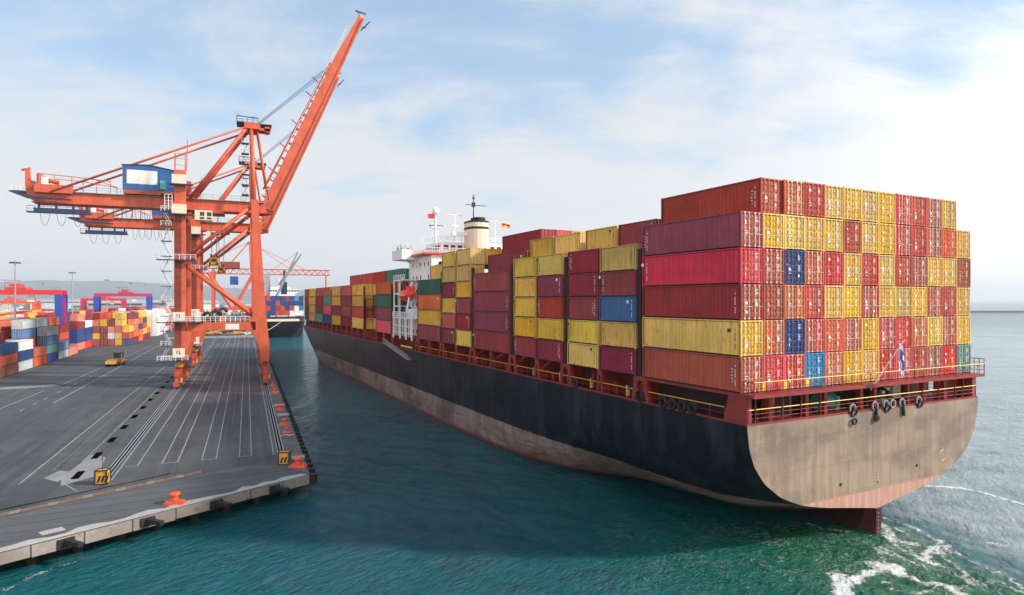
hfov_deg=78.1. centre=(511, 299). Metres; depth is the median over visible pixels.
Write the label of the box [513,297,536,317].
shipping container
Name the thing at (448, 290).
shipping container
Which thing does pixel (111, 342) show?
shipping container
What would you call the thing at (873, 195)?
door
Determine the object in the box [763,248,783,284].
shipping container
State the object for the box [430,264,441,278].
shipping container
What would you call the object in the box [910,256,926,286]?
shipping container
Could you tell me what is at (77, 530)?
quay edge strip
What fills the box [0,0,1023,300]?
sky
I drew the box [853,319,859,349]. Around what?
door
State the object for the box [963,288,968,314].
door
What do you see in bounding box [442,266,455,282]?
shipping container
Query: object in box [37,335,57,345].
shipping container
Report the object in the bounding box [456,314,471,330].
shipping container
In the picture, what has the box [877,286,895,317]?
shipping container
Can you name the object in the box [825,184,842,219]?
shipping container
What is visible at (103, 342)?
shipping container
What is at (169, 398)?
rail groove
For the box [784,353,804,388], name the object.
shipping container
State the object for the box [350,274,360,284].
shipping container
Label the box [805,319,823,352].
shipping container
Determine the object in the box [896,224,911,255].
shipping container
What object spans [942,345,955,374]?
shipping container
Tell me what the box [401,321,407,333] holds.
shipping container
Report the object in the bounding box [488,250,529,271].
shipping container
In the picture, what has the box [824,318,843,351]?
shipping container
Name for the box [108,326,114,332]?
shipping container
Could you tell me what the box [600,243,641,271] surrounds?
shipping container
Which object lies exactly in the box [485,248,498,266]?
shipping container
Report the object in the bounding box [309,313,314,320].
shipping container
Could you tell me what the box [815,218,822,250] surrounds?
door
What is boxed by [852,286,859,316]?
door
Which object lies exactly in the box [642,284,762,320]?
shipping container
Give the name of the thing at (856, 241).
door
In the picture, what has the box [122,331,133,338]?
shipping container
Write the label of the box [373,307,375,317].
shipping container
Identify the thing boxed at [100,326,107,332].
shipping container
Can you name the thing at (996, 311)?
breakwater
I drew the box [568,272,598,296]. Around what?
shipping container
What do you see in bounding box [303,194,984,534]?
container ship
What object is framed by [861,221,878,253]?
shipping container
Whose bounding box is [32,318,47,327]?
shipping container
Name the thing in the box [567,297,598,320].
shipping container
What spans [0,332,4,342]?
shipping container
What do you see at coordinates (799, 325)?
door
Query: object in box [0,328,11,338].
shipping container
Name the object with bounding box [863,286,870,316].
door
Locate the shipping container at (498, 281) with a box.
[473,270,510,291]
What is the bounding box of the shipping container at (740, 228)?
[642,210,762,256]
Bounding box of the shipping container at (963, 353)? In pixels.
[955,344,970,373]
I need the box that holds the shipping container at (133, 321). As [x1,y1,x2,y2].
[128,318,138,324]
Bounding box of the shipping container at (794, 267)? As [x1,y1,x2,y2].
[784,249,804,284]
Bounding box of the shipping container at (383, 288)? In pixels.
[376,281,397,294]
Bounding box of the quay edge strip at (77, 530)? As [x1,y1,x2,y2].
[0,473,306,551]
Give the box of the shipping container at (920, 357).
[912,346,927,377]
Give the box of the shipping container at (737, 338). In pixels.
[642,317,762,356]
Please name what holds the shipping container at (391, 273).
on the shipping container at (404, 285)
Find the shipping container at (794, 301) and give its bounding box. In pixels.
[785,284,804,319]
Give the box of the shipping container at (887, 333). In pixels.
[879,317,895,348]
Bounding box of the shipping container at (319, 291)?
[316,288,322,296]
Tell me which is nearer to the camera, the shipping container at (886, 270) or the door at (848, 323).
the door at (848, 323)
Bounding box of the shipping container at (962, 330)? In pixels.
[956,316,969,344]
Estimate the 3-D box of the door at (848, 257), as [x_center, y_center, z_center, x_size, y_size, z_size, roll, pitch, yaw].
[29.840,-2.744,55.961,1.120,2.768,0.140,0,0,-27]
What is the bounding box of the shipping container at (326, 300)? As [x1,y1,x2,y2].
[323,296,330,305]
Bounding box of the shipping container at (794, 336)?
[784,319,804,354]
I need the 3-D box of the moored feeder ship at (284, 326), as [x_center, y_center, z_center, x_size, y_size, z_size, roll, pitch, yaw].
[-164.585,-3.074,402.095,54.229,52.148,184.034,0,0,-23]
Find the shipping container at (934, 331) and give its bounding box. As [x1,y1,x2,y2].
[927,316,942,345]
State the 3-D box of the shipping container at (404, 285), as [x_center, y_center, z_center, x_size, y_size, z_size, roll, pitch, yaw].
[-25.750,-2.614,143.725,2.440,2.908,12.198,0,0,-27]
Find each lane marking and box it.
[0,339,273,490]
[52,352,240,470]
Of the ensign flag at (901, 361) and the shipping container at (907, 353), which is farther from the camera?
the shipping container at (907, 353)
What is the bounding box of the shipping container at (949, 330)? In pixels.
[943,316,955,345]
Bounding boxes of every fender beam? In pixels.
[57,536,82,549]
[140,516,163,527]
[210,498,231,509]
[269,484,289,493]
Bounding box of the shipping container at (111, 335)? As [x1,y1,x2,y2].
[108,333,114,338]
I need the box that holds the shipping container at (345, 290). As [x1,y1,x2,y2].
[341,285,351,295]
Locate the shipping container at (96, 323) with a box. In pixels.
[93,319,103,326]
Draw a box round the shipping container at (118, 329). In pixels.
[115,325,125,332]
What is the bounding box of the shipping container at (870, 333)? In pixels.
[862,318,878,349]
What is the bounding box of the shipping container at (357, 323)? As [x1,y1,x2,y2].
[352,317,372,329]
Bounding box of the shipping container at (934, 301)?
[925,287,941,316]
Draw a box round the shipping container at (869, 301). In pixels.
[861,286,878,317]
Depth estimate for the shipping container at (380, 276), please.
154.68 m
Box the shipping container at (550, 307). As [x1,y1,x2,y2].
[537,297,563,318]
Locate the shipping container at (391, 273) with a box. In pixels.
[386,268,408,281]
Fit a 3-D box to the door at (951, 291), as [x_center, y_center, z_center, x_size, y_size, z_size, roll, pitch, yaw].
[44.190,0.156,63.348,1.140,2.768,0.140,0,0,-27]
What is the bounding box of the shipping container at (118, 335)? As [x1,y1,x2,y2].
[115,332,122,338]
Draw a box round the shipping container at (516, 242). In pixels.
[502,229,555,252]
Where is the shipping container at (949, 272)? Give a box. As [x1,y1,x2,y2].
[942,258,956,286]
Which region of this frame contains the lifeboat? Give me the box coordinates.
[399,286,415,301]
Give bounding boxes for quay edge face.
[0,371,308,564]
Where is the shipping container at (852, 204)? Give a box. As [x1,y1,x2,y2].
[843,187,861,220]
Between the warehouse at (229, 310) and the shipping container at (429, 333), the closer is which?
the shipping container at (429, 333)
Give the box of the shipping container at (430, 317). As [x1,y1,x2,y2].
[418,310,440,326]
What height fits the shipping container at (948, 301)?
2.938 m
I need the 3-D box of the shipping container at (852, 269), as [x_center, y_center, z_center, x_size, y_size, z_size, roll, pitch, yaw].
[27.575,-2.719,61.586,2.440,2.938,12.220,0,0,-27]
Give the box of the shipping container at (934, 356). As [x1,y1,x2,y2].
[928,346,941,375]
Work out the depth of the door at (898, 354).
59.32 m
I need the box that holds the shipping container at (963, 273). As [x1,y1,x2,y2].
[957,259,970,287]
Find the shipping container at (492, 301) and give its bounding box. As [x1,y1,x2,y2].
[473,291,510,311]
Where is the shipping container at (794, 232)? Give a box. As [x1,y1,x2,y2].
[781,214,804,250]
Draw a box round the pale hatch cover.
[38,527,65,534]
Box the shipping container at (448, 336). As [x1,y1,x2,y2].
[442,328,455,344]
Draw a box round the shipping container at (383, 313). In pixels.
[376,307,401,320]
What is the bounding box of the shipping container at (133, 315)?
[128,312,138,318]
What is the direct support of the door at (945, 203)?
in the shipping container at (948, 214)
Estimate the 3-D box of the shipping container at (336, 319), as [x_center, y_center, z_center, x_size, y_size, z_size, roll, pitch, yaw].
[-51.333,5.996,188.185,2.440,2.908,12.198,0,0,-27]
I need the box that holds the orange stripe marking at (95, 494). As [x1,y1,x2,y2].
[0,471,201,515]
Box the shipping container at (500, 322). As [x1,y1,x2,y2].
[473,311,510,332]
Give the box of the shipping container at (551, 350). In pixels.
[537,338,563,362]
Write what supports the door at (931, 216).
in the shipping container at (934, 212)
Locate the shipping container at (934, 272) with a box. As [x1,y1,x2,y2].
[927,257,941,286]
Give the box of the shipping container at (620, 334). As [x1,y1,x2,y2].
[600,321,637,348]
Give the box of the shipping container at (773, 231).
[763,212,783,248]
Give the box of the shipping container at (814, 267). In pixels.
[805,251,823,284]
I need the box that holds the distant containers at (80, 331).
[0,306,173,349]
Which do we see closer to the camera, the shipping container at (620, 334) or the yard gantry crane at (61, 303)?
the shipping container at (620, 334)
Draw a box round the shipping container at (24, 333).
[12,328,35,338]
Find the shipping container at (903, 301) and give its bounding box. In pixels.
[896,286,911,316]
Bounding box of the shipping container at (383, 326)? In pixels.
[376,320,397,333]
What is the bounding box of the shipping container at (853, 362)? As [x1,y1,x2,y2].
[844,350,861,383]
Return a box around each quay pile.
[26,556,36,565]
[73,546,82,553]
[115,534,124,541]
[154,525,162,528]
[190,513,197,520]
[222,506,230,511]
[252,497,259,503]
[280,491,287,495]
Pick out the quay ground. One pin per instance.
(38, 434)
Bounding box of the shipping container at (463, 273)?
[456,264,484,281]
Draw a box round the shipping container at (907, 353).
[895,347,911,378]
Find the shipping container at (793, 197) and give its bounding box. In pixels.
[782,179,804,215]
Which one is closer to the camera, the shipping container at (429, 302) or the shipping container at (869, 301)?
the shipping container at (869, 301)
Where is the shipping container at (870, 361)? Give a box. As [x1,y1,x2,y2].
[862,349,878,381]
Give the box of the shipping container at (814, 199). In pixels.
[805,182,824,217]
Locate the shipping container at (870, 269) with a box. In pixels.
[862,253,878,285]
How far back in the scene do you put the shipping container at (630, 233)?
66.13 m
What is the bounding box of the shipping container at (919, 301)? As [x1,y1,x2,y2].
[912,287,926,316]
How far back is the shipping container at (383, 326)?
140.88 m
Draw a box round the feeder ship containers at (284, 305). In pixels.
[265,296,303,315]
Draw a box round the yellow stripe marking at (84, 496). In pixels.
[7,474,183,514]
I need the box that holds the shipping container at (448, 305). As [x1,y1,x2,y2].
[442,298,455,313]
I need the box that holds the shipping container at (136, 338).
[134,336,138,342]
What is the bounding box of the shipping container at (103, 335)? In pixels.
[100,333,107,338]
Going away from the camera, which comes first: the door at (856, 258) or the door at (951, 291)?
the door at (856, 258)
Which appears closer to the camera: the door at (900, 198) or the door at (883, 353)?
the door at (883, 353)
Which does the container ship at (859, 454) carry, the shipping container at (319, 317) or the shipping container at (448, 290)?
the shipping container at (319, 317)
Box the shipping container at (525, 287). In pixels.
[514,277,536,296]
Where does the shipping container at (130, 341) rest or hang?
on the quay ground
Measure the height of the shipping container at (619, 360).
2.628 m
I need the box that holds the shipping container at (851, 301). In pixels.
[843,285,860,317]
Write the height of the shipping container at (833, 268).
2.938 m
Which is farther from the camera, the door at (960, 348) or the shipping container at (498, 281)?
the shipping container at (498, 281)
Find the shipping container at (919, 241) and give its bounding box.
[912,226,926,256]
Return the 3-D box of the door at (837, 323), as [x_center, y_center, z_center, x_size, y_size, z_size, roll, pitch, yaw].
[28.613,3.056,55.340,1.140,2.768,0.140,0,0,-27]
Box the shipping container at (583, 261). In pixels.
[568,248,599,274]
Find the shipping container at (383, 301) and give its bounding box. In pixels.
[376,294,397,307]
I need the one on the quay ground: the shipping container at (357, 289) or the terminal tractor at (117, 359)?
the terminal tractor at (117, 359)
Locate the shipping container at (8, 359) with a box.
[0,352,17,366]
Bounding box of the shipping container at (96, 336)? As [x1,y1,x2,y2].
[93,333,99,339]
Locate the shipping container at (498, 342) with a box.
[473,330,510,353]
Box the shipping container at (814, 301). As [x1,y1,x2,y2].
[805,285,824,318]
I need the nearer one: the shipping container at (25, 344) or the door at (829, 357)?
the door at (829, 357)
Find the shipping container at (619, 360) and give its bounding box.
[600,345,637,375]
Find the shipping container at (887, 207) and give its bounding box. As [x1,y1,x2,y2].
[879,191,895,223]
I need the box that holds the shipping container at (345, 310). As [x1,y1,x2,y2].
[341,306,350,316]
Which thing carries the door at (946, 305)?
in the shipping container at (948, 301)
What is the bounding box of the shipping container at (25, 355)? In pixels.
[18,349,32,361]
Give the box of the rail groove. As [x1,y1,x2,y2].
[110,336,282,472]
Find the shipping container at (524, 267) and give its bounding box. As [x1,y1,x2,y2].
[513,256,536,277]
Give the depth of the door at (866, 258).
57.12 m
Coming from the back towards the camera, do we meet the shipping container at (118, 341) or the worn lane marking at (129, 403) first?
the shipping container at (118, 341)
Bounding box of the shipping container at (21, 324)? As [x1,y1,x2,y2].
[12,319,35,329]
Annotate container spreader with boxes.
[207,254,220,266]
[216,264,225,273]
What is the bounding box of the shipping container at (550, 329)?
[537,318,563,340]
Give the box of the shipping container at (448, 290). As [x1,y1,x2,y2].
[442,282,455,297]
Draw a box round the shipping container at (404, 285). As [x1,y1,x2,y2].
[401,281,408,290]
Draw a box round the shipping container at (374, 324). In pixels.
[373,318,375,329]
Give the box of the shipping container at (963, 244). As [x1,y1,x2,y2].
[957,230,970,258]
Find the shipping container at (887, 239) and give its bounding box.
[876,223,895,254]
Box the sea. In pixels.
[0,301,1023,594]
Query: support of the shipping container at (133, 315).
on the shipping container at (133, 321)
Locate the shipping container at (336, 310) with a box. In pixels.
[332,306,340,315]
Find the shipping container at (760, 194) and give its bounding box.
[661,177,781,223]
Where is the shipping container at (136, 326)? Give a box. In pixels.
[134,324,138,330]
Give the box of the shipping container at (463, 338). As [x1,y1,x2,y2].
[456,330,471,347]
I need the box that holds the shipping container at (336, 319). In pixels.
[332,315,340,325]
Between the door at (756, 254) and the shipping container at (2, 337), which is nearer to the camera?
the door at (756, 254)
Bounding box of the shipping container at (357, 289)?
[352,284,372,295]
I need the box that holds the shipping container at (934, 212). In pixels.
[924,197,941,227]
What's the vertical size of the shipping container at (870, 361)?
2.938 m
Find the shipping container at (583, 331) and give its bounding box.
[567,319,598,344]
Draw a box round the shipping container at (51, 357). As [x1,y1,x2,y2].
[47,352,57,362]
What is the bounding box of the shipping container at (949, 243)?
[942,228,956,257]
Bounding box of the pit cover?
[0,346,202,509]
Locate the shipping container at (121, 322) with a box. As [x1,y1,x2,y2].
[115,319,126,325]
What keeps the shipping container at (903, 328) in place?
on the shipping container at (907, 353)
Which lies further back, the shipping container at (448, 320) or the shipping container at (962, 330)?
the shipping container at (448, 320)
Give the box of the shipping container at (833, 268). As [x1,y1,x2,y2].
[824,252,842,285]
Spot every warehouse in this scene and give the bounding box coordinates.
[0,308,18,310]
[21,304,29,309]
[30,300,80,309]
[71,304,79,309]
[87,300,144,308]
[153,300,173,306]
[164,302,173,306]
[203,300,219,311]
[220,305,250,314]
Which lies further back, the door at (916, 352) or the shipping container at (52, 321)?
the shipping container at (52, 321)
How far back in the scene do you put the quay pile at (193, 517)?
60.02 m
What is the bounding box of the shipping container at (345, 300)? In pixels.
[341,296,350,305]
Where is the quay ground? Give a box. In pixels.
[0,305,309,556]
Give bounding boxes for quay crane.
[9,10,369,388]
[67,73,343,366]
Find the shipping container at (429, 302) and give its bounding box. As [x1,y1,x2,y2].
[418,294,440,310]
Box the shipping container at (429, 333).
[417,324,440,342]
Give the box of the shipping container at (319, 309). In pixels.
[316,305,322,313]
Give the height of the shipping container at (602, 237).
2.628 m
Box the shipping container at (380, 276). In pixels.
[372,271,385,283]
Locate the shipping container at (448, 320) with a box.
[441,313,455,328]
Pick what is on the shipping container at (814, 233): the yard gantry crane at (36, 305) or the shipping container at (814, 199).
the shipping container at (814, 199)
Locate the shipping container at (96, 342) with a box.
[93,339,99,345]
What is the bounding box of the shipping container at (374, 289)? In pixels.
[373,284,375,294]
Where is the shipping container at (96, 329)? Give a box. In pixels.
[93,326,99,332]
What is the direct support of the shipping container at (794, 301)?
on the shipping container at (794, 336)
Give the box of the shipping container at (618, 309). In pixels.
[600,296,637,322]
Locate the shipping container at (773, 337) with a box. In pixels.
[763,319,783,355]
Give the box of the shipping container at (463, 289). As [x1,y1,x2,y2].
[456,281,471,297]
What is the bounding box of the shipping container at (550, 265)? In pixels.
[536,253,567,276]
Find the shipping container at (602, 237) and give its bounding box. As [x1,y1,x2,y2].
[586,225,618,249]
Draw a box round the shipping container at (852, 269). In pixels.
[843,253,861,285]
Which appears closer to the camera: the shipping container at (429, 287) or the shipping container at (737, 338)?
the shipping container at (737, 338)
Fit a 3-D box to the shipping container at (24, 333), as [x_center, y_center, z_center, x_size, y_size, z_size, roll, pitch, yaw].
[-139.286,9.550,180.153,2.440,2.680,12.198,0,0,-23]
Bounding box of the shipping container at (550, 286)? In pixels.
[537,275,563,296]
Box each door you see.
[742,211,751,246]
[742,248,751,282]
[742,285,751,318]
[742,321,751,355]
[742,357,751,392]
[751,249,761,282]
[752,212,762,246]
[752,285,761,318]
[752,321,761,354]
[752,357,762,391]
[762,178,771,212]
[765,213,773,247]
[765,249,773,282]
[765,285,774,318]
[765,321,773,354]
[765,356,773,390]
[771,179,780,213]
[774,214,782,247]
[774,250,783,283]
[774,285,783,318]
[774,320,783,353]
[774,356,783,389]
[786,180,794,213]
[786,215,794,248]
[786,250,794,283]
[786,285,794,318]
[786,320,794,353]
[786,355,794,388]
[794,182,802,214]
[795,216,804,248]
[795,251,802,283]
[795,285,804,317]
[795,320,804,352]
[795,354,802,387]
[806,217,814,249]
[806,251,814,283]
[806,320,814,351]
[806,354,814,386]
[807,183,815,215]
[807,286,814,317]
[814,252,823,283]
[815,184,822,216]
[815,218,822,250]
[815,286,822,317]
[815,319,822,351]
[815,353,823,385]
[826,185,834,217]
[826,219,833,250]
[826,252,833,283]
[826,286,833,317]
[826,319,834,350]
[826,353,834,384]
[834,186,841,218]
[834,220,841,251]
[834,253,841,284]
[834,286,841,317]
[834,319,841,350]
[834,352,841,383]
[845,188,852,218]
[845,221,851,251]
[845,253,852,284]
[845,286,851,316]
[845,319,852,349]
[845,352,852,382]
[852,221,860,252]
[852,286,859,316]
[853,189,859,219]
[853,254,860,284]
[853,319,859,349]
[853,351,860,381]
[863,190,869,220]
[863,222,869,252]
[863,254,869,284]
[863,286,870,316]
[863,318,869,348]
[863,350,869,380]
[870,191,877,221]
[870,223,878,252]
[870,255,877,284]
[870,318,878,348]
[870,350,877,380]
[871,287,877,316]
[880,192,886,222]
[880,224,886,253]
[880,255,887,284]
[880,287,886,316]
[880,318,886,347]
[880,349,887,379]
[887,193,894,222]
[887,224,895,253]
[887,256,894,284]
[887,287,895,316]
[887,318,893,347]
[887,349,893,378]
[897,194,904,223]
[897,225,903,254]
[897,256,903,285]
[897,287,903,315]
[897,318,903,346]
[897,349,903,377]
[904,195,910,224]
[904,226,911,254]
[904,256,910,285]
[904,287,911,315]
[904,318,910,346]
[904,348,910,377]
[913,196,918,225]
[913,227,918,255]
[913,257,919,285]
[913,287,919,315]
[913,317,919,345]
[913,348,919,376]
[919,197,925,225]
[919,227,926,255]
[920,257,926,285]
[920,287,926,315]
[920,317,926,345]
[920,347,926,375]
[928,198,934,226]
[928,228,934,256]
[928,287,934,315]
[928,347,934,374]
[929,258,934,285]
[929,317,934,345]
[934,199,941,227]
[934,229,940,256]
[934,346,940,374]
[935,258,940,285]
[935,288,941,315]
[935,317,940,344]
[943,200,948,227]
[943,229,948,256]
[943,288,949,315]
[943,317,949,344]
[943,346,949,373]
[944,258,949,285]
[949,201,954,228]
[949,230,956,257]
[949,288,954,314]
[949,317,954,343]
[949,345,954,372]
[950,259,956,286]
[958,230,963,257]
[958,259,963,286]
[958,288,962,314]
[958,316,962,343]
[958,345,963,372]
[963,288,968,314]
[963,316,969,343]
[964,231,969,257]
[964,260,969,286]
[964,345,969,371]
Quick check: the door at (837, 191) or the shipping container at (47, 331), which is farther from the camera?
the shipping container at (47, 331)
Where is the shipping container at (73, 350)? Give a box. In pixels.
[69,346,77,355]
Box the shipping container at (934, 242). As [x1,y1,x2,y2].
[927,227,941,257]
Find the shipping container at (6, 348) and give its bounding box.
[0,342,17,355]
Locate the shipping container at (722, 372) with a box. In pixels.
[642,347,762,393]
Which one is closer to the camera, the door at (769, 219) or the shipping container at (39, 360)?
the door at (769, 219)
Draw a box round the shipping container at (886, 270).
[879,254,894,285]
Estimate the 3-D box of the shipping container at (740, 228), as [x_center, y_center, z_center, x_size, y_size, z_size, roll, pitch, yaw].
[16.422,-5.619,55.863,2.454,2.938,12.220,0,0,-27]
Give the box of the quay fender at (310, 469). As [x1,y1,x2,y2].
[308,467,314,472]
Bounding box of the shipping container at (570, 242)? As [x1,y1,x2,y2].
[554,232,585,253]
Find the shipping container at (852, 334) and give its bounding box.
[844,318,861,350]
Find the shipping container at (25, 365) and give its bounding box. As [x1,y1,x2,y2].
[18,358,32,371]
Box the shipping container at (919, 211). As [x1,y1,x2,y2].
[912,195,926,226]
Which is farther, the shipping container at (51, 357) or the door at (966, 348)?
the shipping container at (51, 357)
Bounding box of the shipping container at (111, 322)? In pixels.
[108,319,114,325]
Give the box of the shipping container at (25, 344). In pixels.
[10,339,32,351]
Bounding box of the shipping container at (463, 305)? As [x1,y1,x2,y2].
[455,298,471,314]
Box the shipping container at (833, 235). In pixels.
[822,218,842,252]
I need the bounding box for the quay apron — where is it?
[0,464,297,547]
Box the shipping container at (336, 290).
[332,286,340,295]
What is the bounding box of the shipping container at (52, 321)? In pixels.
[44,317,58,325]
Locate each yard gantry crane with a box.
[0,280,67,323]
[0,297,41,309]
[80,296,126,309]
[93,287,152,311]
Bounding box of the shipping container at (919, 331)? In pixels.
[912,317,926,346]
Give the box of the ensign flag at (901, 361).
[899,343,903,376]
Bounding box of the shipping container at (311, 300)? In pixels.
[309,297,314,304]
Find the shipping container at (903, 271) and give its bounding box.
[895,255,911,286]
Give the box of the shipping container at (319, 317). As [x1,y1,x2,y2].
[316,313,322,322]
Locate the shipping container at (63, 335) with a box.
[59,331,68,340]
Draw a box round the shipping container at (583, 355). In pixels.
[567,342,598,368]
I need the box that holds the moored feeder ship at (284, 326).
[206,252,304,336]
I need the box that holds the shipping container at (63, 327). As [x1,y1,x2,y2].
[59,323,68,332]
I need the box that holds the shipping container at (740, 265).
[641,247,762,286]
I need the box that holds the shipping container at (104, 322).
[100,319,110,325]
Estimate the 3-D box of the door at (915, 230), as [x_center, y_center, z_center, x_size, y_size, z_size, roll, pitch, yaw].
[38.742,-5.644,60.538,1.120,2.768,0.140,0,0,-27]
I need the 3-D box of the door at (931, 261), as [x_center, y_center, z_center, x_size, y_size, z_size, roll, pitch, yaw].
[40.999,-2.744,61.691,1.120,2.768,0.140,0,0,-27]
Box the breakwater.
[970,311,1023,311]
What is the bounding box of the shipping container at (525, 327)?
[514,317,536,337]
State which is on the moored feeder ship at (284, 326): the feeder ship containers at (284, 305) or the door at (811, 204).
the feeder ship containers at (284, 305)
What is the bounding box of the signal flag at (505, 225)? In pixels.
[502,223,509,227]
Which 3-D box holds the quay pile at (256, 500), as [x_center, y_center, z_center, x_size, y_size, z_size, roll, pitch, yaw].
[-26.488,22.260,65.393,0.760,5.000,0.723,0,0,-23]
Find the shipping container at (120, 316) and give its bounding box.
[115,313,126,319]
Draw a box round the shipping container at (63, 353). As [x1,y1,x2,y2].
[58,349,68,358]
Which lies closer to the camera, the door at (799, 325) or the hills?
the door at (799, 325)
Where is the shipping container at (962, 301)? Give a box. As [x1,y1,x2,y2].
[956,287,969,315]
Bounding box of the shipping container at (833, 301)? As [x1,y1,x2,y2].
[825,285,842,318]
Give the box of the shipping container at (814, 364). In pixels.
[805,352,823,386]
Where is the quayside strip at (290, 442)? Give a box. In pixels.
[268,362,307,471]
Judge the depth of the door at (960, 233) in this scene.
64.03 m
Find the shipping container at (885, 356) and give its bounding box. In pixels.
[879,348,894,380]
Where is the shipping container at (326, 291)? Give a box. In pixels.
[323,287,331,295]
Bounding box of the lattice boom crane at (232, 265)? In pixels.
[203,241,329,313]
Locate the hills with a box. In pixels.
[0,280,304,300]
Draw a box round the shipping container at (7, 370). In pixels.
[0,362,17,377]
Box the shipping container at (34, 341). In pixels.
[12,337,35,345]
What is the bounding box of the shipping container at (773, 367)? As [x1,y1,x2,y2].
[763,355,783,390]
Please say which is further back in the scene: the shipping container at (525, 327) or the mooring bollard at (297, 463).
the shipping container at (525, 327)
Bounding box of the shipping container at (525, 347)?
[514,336,536,358]
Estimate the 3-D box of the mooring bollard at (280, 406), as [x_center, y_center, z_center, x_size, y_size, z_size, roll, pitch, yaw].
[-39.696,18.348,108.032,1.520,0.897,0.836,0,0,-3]
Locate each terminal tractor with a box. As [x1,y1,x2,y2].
[105,351,125,365]
[205,331,221,334]
[227,330,243,334]
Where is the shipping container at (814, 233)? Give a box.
[805,216,823,251]
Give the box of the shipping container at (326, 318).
[323,314,330,323]
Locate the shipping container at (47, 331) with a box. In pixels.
[37,326,57,336]
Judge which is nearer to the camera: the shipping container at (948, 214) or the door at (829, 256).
the door at (829, 256)
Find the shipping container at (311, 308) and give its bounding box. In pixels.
[309,305,314,312]
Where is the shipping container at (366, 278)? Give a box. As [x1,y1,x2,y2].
[361,273,373,283]
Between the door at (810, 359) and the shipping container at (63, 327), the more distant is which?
the shipping container at (63, 327)
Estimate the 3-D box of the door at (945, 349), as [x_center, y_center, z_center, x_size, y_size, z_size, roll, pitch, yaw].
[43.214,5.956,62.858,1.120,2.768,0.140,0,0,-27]
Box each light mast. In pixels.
[9,261,20,317]
[68,271,74,313]
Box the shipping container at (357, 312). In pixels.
[352,306,372,317]
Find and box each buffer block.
[94,448,110,484]
[278,450,290,464]
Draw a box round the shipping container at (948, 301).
[942,287,955,315]
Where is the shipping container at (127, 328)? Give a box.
[122,325,133,332]
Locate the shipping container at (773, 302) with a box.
[763,284,784,319]
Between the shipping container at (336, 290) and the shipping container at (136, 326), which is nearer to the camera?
the shipping container at (336, 290)
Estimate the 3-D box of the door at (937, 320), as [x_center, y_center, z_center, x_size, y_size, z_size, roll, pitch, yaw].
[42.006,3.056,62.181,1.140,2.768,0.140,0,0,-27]
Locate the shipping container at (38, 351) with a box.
[33,346,46,357]
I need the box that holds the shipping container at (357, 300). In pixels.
[352,295,372,306]
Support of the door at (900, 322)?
in the shipping container at (903, 328)
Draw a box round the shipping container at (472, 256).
[456,248,484,265]
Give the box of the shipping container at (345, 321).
[341,316,350,327]
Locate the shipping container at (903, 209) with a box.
[896,193,911,225]
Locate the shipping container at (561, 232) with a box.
[556,230,570,235]
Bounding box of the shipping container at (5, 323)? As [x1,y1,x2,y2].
[0,319,13,329]
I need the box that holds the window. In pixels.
[88,304,141,304]
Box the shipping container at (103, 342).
[100,339,107,345]
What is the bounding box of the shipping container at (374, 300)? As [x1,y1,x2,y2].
[373,295,375,306]
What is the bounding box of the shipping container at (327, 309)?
[323,305,330,314]
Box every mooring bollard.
[163,491,186,504]
[275,404,284,409]
[278,418,290,424]
[288,456,307,467]
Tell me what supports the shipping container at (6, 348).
on the shipping container at (8, 359)
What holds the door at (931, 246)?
in the shipping container at (934, 242)
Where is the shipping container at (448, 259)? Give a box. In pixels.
[442,251,455,267]
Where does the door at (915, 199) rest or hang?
in the shipping container at (919, 211)
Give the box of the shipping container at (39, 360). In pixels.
[33,354,46,366]
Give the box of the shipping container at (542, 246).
[530,236,553,256]
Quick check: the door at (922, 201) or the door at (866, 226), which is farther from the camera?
the door at (922, 201)
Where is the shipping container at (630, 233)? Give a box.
[619,218,660,245]
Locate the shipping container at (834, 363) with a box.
[824,351,843,385]
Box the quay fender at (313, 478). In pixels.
[309,472,316,484]
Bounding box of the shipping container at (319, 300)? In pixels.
[316,296,322,304]
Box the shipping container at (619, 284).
[599,270,637,296]
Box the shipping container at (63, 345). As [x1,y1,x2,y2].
[58,340,68,350]
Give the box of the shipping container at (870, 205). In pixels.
[862,189,878,222]
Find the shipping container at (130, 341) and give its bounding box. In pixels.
[122,337,133,344]
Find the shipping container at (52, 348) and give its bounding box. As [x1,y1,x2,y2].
[46,343,57,353]
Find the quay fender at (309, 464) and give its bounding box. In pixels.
[306,462,312,467]
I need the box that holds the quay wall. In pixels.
[0,488,294,567]
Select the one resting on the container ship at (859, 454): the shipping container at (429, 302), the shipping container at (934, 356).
the shipping container at (934, 356)
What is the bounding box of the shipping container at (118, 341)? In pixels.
[115,339,121,344]
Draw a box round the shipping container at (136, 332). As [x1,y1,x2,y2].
[134,330,138,336]
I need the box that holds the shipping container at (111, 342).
[108,339,114,345]
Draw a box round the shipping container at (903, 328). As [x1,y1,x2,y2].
[896,317,911,347]
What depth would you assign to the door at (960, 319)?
64.01 m
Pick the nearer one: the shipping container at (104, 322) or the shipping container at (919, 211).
the shipping container at (919, 211)
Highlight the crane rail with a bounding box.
[109,331,283,474]
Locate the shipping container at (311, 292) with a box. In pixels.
[309,288,315,296]
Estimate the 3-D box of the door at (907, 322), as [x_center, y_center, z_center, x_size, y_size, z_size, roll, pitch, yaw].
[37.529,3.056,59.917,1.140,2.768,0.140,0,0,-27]
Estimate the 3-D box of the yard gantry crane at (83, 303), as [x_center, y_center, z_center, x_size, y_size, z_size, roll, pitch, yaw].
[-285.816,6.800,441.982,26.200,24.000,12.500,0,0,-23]
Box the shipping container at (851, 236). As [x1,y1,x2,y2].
[841,220,860,252]
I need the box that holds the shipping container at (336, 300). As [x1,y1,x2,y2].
[332,296,340,305]
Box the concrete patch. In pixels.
[0,335,253,485]
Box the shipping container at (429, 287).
[417,278,440,294]
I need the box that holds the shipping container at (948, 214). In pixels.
[942,199,955,229]
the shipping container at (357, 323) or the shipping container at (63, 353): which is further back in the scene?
the shipping container at (63, 353)

